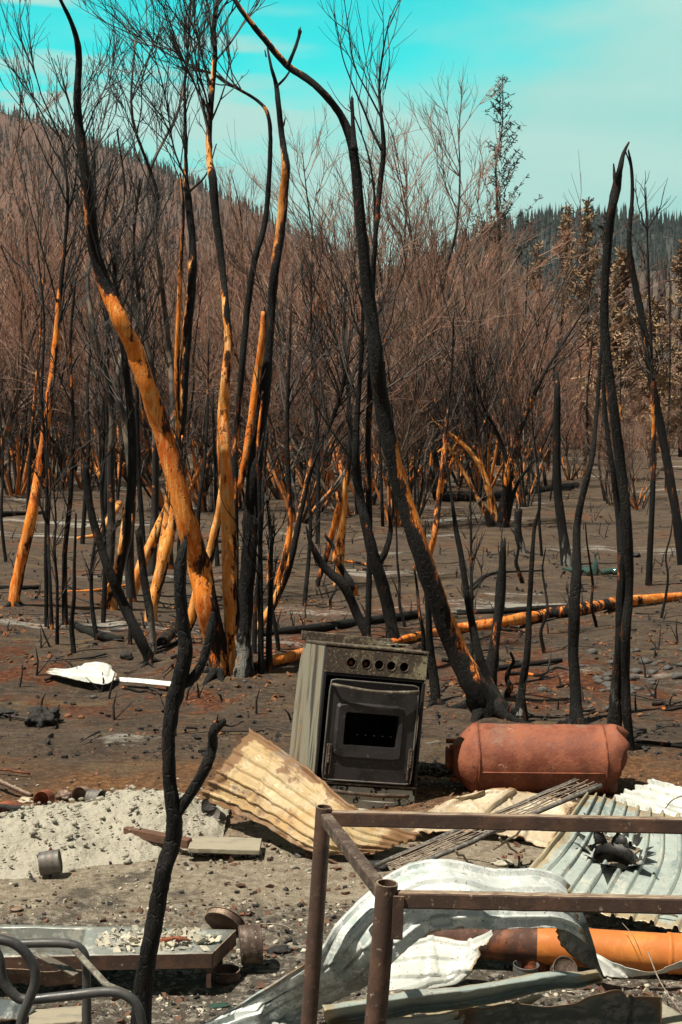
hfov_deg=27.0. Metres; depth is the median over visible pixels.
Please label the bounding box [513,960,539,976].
tin can
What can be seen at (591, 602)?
burnt pole
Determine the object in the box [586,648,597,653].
stone
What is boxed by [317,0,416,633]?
burnt tree
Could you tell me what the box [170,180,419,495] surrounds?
burnt shrub
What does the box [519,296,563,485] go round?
burnt pole
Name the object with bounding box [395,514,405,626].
burnt pole
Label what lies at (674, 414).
burnt shrub
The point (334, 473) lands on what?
burnt shrub
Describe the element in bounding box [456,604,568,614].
fallen log
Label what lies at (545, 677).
stone
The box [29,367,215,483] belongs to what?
burnt bush
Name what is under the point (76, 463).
burnt shrub
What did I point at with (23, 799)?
plaster chunk
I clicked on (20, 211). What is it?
bare tree
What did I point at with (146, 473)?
burnt shrub
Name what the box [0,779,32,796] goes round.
pipe
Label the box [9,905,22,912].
jar lid
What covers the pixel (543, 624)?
burnt pole
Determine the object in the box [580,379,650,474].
burnt shrub
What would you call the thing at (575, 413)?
burnt shrub
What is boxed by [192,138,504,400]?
burnt shrub
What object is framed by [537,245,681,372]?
knoll trees
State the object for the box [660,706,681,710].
fallen branch
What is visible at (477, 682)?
burnt tree
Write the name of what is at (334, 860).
stove litter
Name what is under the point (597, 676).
stone
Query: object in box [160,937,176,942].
rust scrap
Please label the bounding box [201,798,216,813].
pipe stub
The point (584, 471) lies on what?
burnt shrub
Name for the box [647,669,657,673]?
stone
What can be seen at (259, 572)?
tree
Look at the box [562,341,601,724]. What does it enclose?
burnt tree
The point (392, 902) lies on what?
steel frame
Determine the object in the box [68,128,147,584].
bare tree
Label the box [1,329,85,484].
burnt bush
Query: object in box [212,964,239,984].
shallow pan
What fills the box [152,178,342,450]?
burnt shrub
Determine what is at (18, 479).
burnt shrub
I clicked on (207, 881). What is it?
wire
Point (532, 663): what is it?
fallen log
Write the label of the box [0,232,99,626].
tree
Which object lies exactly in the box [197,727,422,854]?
roofing sheet
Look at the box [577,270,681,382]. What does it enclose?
knoll
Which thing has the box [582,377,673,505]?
burnt shrub
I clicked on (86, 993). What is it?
chair frame
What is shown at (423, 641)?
burnt pole
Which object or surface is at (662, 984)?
wire
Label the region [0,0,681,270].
sky
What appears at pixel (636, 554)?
stone
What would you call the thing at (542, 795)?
wire rack
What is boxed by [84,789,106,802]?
tin can
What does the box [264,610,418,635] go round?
fallen log
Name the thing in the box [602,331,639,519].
burnt pole
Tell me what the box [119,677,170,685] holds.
metal strip
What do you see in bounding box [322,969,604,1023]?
metal channel
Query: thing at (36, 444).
burnt shrub
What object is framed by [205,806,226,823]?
tin can
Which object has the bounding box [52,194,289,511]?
burnt shrub
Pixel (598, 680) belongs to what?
stone
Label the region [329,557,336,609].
burnt pole
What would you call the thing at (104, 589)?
tree
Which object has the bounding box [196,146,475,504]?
burnt shrub
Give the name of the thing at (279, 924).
wire
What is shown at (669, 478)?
burnt tree
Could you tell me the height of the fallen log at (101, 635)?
0.149 m
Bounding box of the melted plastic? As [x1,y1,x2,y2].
[209,1002,229,1008]
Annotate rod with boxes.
[0,768,29,774]
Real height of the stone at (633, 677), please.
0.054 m
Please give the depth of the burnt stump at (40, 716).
9.01 m
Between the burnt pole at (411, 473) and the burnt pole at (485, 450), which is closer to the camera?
the burnt pole at (485, 450)
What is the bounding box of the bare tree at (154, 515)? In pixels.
[96,5,185,576]
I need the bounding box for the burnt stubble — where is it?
[0,480,681,720]
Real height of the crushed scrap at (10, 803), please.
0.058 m
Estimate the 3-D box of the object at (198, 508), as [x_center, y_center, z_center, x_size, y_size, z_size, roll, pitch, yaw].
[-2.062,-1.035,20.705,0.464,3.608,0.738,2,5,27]
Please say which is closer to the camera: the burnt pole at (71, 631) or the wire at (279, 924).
the wire at (279, 924)
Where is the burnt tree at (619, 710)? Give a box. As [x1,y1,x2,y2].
[599,142,634,750]
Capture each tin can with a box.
[38,849,61,875]
[71,786,89,802]
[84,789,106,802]
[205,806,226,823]
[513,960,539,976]
[521,959,549,971]
[550,956,577,971]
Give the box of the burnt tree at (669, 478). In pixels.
[626,149,681,564]
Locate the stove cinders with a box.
[166,778,678,965]
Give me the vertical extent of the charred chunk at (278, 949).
0.034 m
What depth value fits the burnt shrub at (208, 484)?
32.28 m
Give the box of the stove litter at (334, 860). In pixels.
[170,776,670,961]
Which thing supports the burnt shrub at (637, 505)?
on the ground
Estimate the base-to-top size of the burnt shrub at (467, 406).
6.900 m
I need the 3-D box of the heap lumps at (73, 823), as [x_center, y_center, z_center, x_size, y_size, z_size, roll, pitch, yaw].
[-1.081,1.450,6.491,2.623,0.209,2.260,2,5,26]
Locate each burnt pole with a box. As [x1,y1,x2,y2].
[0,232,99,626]
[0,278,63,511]
[0,358,17,561]
[22,347,72,628]
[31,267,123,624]
[42,469,76,644]
[69,300,98,543]
[69,512,76,653]
[81,446,120,640]
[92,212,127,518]
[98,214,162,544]
[125,514,133,644]
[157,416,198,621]
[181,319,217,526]
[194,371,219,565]
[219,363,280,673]
[236,317,289,498]
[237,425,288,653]
[264,485,288,671]
[265,513,280,648]
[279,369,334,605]
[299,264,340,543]
[306,325,344,501]
[324,534,358,595]
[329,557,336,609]
[373,307,396,526]
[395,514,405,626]
[410,429,413,494]
[413,565,428,679]
[456,479,494,657]
[477,324,519,495]
[504,652,514,696]
[511,529,523,582]
[514,391,551,555]
[515,243,542,448]
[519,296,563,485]
[526,396,534,479]
[536,319,572,500]
[539,548,548,652]
[546,306,574,470]
[574,310,614,497]
[578,351,586,465]
[585,522,597,626]
[589,286,633,500]
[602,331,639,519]
[603,401,608,503]
[656,279,681,491]
[660,514,672,617]
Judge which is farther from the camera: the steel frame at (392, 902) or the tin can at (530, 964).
the tin can at (530, 964)
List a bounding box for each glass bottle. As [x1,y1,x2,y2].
[562,567,582,573]
[582,567,592,574]
[592,554,598,574]
[600,568,612,574]
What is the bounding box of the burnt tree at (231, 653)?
[30,0,289,685]
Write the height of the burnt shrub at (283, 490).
4.843 m
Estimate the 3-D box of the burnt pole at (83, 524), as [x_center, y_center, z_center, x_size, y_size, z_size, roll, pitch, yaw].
[-3.764,-1.290,20.991,0.473,4.041,0.777,0,4,0]
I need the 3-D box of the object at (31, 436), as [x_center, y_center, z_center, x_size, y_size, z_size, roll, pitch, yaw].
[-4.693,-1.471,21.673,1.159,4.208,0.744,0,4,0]
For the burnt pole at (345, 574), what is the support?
on the ground
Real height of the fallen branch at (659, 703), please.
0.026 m
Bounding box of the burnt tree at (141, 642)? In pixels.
[82,458,162,667]
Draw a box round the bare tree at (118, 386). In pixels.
[103,156,216,601]
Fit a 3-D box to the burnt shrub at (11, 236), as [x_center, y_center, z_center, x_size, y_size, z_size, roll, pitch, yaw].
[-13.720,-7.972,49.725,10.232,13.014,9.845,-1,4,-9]
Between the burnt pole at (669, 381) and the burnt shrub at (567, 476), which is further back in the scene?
the burnt shrub at (567, 476)
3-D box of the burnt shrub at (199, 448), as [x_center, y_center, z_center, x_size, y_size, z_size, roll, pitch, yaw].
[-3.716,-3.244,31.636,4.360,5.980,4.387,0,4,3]
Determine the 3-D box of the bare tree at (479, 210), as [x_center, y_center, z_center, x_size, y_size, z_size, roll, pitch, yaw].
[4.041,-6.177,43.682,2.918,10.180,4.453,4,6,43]
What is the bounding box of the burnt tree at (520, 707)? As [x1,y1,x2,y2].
[514,462,540,722]
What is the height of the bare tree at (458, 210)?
10.056 m
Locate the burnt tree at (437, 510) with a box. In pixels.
[418,259,478,555]
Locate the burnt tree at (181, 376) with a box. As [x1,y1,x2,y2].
[71,0,226,603]
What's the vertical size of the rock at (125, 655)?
0.084 m
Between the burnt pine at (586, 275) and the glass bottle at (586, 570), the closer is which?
the glass bottle at (586, 570)
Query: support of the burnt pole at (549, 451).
on the ground
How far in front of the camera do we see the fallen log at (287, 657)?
10.41 m
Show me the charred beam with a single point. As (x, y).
(220, 855)
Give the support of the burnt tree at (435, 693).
on the ground
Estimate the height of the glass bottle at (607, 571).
0.085 m
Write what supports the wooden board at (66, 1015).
on the ground
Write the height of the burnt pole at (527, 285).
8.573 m
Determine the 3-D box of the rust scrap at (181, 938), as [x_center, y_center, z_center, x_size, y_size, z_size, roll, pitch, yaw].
[-0.570,1.486,4.944,0.121,0.029,0.020,2,5,26]
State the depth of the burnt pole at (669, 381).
34.07 m
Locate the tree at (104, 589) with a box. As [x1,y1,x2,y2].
[81,366,131,622]
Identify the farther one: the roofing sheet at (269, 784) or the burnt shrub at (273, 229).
the burnt shrub at (273, 229)
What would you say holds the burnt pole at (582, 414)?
on the ground
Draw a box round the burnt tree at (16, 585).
[0,0,184,607]
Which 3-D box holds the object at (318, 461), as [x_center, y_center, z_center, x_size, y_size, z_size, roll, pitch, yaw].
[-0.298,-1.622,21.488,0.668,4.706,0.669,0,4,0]
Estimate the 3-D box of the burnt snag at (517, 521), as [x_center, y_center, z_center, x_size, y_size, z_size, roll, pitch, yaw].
[2.524,0.325,19.971,0.195,0.980,0.148,0,4,0]
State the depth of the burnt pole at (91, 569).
11.44 m
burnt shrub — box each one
[0,120,62,393]
[0,124,133,488]
[0,136,238,485]
[0,140,208,469]
[0,173,183,469]
[0,192,97,416]
[0,203,196,452]
[0,207,109,495]
[0,225,236,509]
[0,252,158,489]
[0,267,101,469]
[0,276,110,480]
[0,286,83,465]
[2,226,146,474]
[2,246,144,489]
[4,258,51,470]
[17,213,328,510]
[25,186,171,512]
[40,256,237,479]
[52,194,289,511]
[52,197,333,485]
[84,241,260,486]
[102,106,399,500]
[105,99,520,515]
[127,287,388,508]
[130,311,202,475]
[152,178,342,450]
[154,228,300,492]
[154,254,295,463]
[154,298,290,469]
[162,229,478,522]
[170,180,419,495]
[172,204,408,477]
[191,210,387,487]
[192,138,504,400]
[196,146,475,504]
[205,240,452,511]
[217,123,469,480]
[234,247,441,493]
[246,44,664,495]
[247,254,519,526]
[249,187,579,492]
[267,166,486,470]
[283,191,586,482]
[308,283,477,467]
[319,177,532,517]
[325,192,478,464]
[365,248,564,483]
[377,179,675,485]
[378,219,581,490]
[403,283,529,470]
[406,261,532,483]
[433,257,614,464]
[458,292,678,482]
[468,297,616,506]
[511,260,681,429]
[512,319,601,461]
[528,352,594,451]
[528,359,644,479]
[535,394,681,509]
[551,377,635,478]
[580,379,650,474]
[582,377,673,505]
[588,388,649,499]
[628,385,679,457]
[640,382,678,452]
[641,386,681,450]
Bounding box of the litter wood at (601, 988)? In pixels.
[0,897,681,1023]
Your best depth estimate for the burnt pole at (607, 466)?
30.49 m
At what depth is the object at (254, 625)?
10.57 m
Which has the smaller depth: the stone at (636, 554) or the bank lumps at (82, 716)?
the bank lumps at (82, 716)
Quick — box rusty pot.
[33,789,54,805]
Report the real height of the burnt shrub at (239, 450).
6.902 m
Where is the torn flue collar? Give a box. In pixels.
[573,813,655,872]
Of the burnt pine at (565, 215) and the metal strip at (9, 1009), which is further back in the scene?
the burnt pine at (565, 215)
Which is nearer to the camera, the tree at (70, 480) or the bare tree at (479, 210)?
the tree at (70, 480)
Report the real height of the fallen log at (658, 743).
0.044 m
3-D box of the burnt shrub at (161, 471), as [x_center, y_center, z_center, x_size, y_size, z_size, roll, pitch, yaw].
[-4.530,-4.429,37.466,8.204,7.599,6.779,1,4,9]
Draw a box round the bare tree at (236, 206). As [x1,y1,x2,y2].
[193,156,289,455]
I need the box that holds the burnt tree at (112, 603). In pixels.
[60,162,178,610]
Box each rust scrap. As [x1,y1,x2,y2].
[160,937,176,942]
[162,936,190,941]
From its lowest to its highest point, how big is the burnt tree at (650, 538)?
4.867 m
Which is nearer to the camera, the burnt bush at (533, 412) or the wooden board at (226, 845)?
the wooden board at (226, 845)
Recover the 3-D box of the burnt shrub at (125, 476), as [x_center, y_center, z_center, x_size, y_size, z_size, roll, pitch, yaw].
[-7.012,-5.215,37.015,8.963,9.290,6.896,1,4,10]
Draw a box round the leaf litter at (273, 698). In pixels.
[0,592,681,735]
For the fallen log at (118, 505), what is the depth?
24.23 m
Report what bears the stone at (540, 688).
on the ground
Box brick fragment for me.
[222,854,229,859]
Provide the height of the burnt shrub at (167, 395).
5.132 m
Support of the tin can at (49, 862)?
on the ground
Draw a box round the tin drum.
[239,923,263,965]
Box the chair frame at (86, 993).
[0,930,146,1023]
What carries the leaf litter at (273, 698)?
on the ground
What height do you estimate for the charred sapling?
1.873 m
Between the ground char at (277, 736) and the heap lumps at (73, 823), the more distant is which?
the ground char at (277, 736)
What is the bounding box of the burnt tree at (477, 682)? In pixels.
[232,0,533,722]
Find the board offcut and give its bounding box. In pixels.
[662,1002,681,1023]
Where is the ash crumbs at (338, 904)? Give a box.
[0,778,678,1023]
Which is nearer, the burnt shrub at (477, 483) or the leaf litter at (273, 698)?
the leaf litter at (273, 698)
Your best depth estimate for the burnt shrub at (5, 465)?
38.14 m
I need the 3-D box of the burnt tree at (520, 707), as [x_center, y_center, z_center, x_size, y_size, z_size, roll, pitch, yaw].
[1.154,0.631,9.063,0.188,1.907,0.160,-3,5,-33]
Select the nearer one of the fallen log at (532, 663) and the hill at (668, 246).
the fallen log at (532, 663)
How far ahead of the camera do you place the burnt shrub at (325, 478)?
26.68 m
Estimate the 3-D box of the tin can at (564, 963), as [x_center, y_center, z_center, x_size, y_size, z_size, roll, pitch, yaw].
[0.779,1.604,4.974,0.089,0.106,0.100,0,4,0]
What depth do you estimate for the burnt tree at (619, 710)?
8.17 m
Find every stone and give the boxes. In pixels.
[294,852,304,857]
[537,686,547,691]
[539,675,548,679]
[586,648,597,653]
[592,675,602,679]
[594,678,603,683]
[603,672,611,676]
[603,676,610,680]
[630,668,642,673]
[630,674,636,680]
[633,552,640,557]
[637,657,652,663]
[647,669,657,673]
[663,665,672,669]
[671,671,681,679]
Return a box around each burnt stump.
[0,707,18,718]
[24,705,64,727]
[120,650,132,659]
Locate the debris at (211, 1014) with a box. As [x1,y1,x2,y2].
[0,897,681,1023]
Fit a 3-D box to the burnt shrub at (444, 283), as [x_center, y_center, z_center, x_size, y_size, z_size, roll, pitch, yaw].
[1.843,-4.039,33.150,8.314,7.448,3.562,3,5,37]
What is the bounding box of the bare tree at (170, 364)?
[96,36,215,568]
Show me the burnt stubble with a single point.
(288, 713)
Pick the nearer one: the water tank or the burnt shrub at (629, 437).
the water tank
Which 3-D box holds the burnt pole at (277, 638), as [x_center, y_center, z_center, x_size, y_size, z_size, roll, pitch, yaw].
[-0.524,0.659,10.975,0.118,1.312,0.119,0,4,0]
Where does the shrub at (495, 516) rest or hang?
on the ground
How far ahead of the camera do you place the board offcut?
4.41 m
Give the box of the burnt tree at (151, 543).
[134,504,164,595]
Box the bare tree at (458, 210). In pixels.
[379,57,513,432]
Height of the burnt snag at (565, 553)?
2.673 m
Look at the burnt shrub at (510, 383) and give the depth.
36.23 m
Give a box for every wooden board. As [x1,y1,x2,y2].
[29,1006,81,1023]
[123,826,191,848]
[188,836,261,854]
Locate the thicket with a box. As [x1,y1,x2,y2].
[0,164,681,460]
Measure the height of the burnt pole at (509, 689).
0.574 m
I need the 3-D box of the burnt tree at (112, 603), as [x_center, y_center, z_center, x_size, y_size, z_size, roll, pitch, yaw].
[-2.167,-1.131,14.209,1.707,4.724,0.898,2,5,30]
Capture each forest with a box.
[0,100,392,293]
[392,203,681,302]
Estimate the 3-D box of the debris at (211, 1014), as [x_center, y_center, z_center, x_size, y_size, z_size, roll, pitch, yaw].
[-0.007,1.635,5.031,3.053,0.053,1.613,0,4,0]
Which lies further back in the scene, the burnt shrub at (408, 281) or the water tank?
the burnt shrub at (408, 281)
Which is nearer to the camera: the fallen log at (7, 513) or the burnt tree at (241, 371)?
the burnt tree at (241, 371)
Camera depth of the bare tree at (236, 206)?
41.56 m
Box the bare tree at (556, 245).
[494,209,582,466]
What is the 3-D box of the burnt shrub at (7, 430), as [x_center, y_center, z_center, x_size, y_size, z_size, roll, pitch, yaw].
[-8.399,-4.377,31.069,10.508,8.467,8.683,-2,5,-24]
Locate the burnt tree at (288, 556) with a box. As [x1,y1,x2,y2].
[224,206,407,629]
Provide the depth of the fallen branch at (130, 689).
9.83 m
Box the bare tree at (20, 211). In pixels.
[0,39,102,472]
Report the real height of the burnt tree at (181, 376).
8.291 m
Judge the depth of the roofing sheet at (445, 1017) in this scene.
4.26 m
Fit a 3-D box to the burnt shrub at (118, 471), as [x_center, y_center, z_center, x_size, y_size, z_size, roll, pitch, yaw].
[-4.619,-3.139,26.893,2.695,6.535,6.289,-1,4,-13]
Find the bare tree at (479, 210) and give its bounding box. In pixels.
[423,140,527,471]
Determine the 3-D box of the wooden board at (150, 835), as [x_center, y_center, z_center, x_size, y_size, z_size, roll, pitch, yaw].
[-0.833,1.476,6.460,0.334,0.059,0.047,2,4,23]
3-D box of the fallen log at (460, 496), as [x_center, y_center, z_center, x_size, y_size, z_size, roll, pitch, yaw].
[4.452,-0.548,33.550,1.026,0.290,7.689,3,5,32]
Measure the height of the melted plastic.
0.018 m
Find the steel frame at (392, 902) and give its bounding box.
[301,804,681,1023]
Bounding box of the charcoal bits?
[0,732,680,1023]
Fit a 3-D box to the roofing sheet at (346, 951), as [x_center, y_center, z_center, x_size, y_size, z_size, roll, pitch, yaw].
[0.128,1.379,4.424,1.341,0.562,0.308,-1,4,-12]
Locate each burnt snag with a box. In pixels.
[305,525,371,636]
[514,503,526,552]
[552,370,571,566]
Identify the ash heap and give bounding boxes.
[0,789,228,878]
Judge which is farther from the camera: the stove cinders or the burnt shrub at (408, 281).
the burnt shrub at (408, 281)
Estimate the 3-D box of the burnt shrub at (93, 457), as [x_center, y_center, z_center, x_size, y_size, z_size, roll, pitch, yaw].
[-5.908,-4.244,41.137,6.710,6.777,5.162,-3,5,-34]
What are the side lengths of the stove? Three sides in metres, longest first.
0.886 x 0.600 x 0.578 m
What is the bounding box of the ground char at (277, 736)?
[0,494,681,761]
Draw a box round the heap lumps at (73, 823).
[0,781,332,907]
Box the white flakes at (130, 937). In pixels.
[95,925,221,952]
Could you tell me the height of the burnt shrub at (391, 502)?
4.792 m
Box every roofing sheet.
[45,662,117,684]
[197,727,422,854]
[203,859,586,1023]
[366,930,494,994]
[386,994,542,1023]
[411,787,576,847]
[529,792,681,931]
[614,778,681,816]
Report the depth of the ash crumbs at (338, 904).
5.73 m
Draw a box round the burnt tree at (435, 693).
[424,522,447,707]
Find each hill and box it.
[0,113,352,327]
[427,229,679,334]
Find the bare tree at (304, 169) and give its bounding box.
[240,102,385,407]
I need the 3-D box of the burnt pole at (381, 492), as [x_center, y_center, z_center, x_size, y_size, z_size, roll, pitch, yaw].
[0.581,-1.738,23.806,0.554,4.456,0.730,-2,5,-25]
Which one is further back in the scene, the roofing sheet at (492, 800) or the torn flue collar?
the roofing sheet at (492, 800)
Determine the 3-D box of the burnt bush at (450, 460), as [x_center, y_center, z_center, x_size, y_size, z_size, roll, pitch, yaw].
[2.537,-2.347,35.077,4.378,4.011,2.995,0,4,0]
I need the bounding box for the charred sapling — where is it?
[130,536,243,1023]
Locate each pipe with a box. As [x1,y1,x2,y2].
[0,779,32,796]
[420,928,681,974]
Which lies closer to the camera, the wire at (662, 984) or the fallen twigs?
the wire at (662, 984)
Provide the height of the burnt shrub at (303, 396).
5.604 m
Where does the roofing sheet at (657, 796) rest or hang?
on the ground
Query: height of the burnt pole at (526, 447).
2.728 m
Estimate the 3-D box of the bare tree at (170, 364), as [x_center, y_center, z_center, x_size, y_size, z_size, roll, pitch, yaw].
[-2.320,-2.691,17.921,1.300,7.020,2.037,3,5,38]
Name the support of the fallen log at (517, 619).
on the ground
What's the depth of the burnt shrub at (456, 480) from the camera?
35.60 m
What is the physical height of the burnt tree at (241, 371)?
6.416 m
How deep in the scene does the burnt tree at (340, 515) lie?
16.14 m
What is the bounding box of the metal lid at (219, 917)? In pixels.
[205,905,243,934]
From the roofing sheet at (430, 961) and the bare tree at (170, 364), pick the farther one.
the bare tree at (170, 364)
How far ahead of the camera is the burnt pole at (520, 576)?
16.20 m
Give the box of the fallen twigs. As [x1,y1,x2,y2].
[0,501,681,741]
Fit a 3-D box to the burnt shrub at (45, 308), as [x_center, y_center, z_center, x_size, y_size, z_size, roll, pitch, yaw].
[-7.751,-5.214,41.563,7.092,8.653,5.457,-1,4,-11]
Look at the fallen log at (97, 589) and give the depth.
15.65 m
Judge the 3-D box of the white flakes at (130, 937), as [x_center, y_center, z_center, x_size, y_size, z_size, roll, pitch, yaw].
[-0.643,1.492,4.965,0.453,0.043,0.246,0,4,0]
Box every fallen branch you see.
[67,586,101,594]
[121,685,155,694]
[328,559,391,566]
[441,657,485,662]
[501,628,524,632]
[510,666,568,676]
[556,684,591,688]
[652,702,670,707]
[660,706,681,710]
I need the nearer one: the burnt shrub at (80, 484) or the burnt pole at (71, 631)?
the burnt pole at (71, 631)
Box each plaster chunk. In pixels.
[17,796,33,802]
[490,859,516,866]
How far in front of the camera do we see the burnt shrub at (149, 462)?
27.13 m
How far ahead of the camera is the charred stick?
7.05 m
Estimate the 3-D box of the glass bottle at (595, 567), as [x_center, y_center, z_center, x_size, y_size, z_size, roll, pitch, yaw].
[2.990,0.618,16.712,0.072,0.254,0.083,0,4,0]
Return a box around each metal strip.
[0,998,35,1021]
[6,968,81,985]
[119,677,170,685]
[454,990,661,1023]
[556,912,603,976]
[596,953,681,978]
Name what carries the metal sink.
on the ground
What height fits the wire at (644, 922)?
0.067 m
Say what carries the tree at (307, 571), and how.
on the ground
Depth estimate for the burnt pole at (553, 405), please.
31.18 m
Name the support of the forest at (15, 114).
on the hill at (41, 135)
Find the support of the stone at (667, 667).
on the ground
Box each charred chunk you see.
[265,945,292,954]
[368,860,389,871]
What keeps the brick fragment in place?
on the ground
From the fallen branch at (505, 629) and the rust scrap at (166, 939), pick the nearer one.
the rust scrap at (166, 939)
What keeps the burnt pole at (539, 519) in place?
on the ground
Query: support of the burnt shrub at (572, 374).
on the ground
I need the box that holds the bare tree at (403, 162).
[357,99,474,479]
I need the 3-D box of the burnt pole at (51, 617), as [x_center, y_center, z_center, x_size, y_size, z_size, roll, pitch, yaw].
[-2.504,-0.088,12.234,0.413,2.656,0.359,1,4,19]
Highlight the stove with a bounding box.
[289,630,428,809]
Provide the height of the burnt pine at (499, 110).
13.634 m
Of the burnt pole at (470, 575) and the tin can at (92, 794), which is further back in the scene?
the burnt pole at (470, 575)
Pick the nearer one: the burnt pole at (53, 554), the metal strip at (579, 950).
the metal strip at (579, 950)
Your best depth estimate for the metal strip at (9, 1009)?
4.61 m
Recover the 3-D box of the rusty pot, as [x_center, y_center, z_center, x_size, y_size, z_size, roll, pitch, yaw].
[-1.484,1.435,7.117,0.088,0.093,0.082,1,4,15]
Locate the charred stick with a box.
[0,804,26,810]
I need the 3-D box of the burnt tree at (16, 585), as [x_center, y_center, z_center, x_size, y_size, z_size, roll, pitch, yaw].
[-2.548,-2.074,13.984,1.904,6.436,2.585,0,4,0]
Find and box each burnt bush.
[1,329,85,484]
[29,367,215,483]
[189,368,351,472]
[247,374,375,484]
[335,377,502,497]
[397,350,524,480]
[480,352,567,460]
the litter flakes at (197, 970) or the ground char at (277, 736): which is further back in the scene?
the ground char at (277, 736)
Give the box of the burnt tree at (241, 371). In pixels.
[90,0,272,603]
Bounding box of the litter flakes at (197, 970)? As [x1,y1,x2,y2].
[0,898,681,1023]
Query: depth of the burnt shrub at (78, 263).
41.38 m
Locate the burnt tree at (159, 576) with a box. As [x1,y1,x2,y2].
[144,490,220,647]
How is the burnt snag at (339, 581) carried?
on the ground
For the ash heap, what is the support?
on the ground
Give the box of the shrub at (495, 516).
[331,238,650,527]
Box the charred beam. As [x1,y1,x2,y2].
[190,848,261,857]
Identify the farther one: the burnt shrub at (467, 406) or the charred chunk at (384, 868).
the burnt shrub at (467, 406)
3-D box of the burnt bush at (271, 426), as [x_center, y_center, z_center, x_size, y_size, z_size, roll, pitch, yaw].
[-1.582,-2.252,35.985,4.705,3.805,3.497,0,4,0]
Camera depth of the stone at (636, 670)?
10.77 m
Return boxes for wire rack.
[375,778,602,866]
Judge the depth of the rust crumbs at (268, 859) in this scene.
6.13 m
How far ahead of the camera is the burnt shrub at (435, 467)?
30.43 m
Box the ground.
[0,433,681,1023]
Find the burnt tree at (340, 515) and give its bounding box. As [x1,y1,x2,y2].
[315,282,352,586]
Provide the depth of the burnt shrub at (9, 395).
43.29 m
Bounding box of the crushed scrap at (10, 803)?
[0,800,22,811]
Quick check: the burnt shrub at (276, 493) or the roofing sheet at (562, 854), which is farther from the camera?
the burnt shrub at (276, 493)
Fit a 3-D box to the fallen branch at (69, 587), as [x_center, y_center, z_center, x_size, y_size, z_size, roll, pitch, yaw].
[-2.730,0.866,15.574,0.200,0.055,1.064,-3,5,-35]
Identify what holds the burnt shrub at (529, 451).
on the ground
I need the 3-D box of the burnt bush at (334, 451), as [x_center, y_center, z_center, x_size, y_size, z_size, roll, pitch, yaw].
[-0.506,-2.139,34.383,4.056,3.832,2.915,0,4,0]
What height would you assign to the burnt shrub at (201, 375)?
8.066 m
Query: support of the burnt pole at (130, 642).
on the ground
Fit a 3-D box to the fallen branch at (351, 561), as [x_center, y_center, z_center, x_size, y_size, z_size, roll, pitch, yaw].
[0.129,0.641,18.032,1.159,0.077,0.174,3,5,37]
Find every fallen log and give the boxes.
[0,585,39,589]
[3,510,44,516]
[59,584,124,591]
[68,617,123,641]
[77,501,121,538]
[157,619,176,648]
[253,648,302,670]
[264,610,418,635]
[391,592,681,642]
[432,482,578,501]
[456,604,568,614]
[469,570,543,588]
[498,658,562,670]
[634,739,681,747]
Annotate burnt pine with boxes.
[468,74,545,465]
[518,239,560,449]
[542,202,591,414]
[559,196,617,441]
[567,245,667,447]
[578,212,615,417]
[624,295,681,468]
[653,239,681,456]
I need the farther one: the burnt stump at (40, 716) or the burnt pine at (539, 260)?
the burnt pine at (539, 260)
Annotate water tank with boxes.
[445,722,629,794]
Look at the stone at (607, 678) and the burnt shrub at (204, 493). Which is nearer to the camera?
the stone at (607, 678)
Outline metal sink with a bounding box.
[0,925,235,987]
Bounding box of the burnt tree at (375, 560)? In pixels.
[243,191,475,647]
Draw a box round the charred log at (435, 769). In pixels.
[417,762,454,777]
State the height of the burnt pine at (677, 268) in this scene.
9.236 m
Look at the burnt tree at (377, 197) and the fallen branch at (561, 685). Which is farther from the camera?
the burnt tree at (377, 197)
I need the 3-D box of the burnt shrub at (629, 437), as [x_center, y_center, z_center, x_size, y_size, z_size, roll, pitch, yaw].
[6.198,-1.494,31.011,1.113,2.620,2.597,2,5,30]
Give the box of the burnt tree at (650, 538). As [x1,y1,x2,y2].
[622,171,677,585]
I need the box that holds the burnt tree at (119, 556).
[99,507,125,607]
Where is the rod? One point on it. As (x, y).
(22, 772)
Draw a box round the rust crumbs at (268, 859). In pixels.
[7,750,681,1015]
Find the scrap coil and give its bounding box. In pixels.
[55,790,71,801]
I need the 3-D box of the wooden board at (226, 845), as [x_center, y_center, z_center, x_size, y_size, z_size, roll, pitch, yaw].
[-0.520,1.500,6.399,0.318,0.031,0.186,0,4,0]
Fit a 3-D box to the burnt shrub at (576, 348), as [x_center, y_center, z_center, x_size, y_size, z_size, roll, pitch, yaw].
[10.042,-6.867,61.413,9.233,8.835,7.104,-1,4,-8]
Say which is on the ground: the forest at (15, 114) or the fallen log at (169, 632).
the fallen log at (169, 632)
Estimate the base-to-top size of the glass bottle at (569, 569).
0.085 m
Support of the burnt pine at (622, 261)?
on the ground
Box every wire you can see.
[169,877,247,904]
[260,923,295,931]
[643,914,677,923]
[647,951,681,1013]
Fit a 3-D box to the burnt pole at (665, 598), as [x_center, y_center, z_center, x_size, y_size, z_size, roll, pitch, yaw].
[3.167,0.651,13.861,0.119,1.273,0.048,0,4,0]
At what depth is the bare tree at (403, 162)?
37.62 m
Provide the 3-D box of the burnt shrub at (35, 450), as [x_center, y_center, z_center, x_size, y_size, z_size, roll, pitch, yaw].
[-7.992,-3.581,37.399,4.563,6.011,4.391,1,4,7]
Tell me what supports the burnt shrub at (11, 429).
on the ground
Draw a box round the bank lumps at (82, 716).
[27,603,674,722]

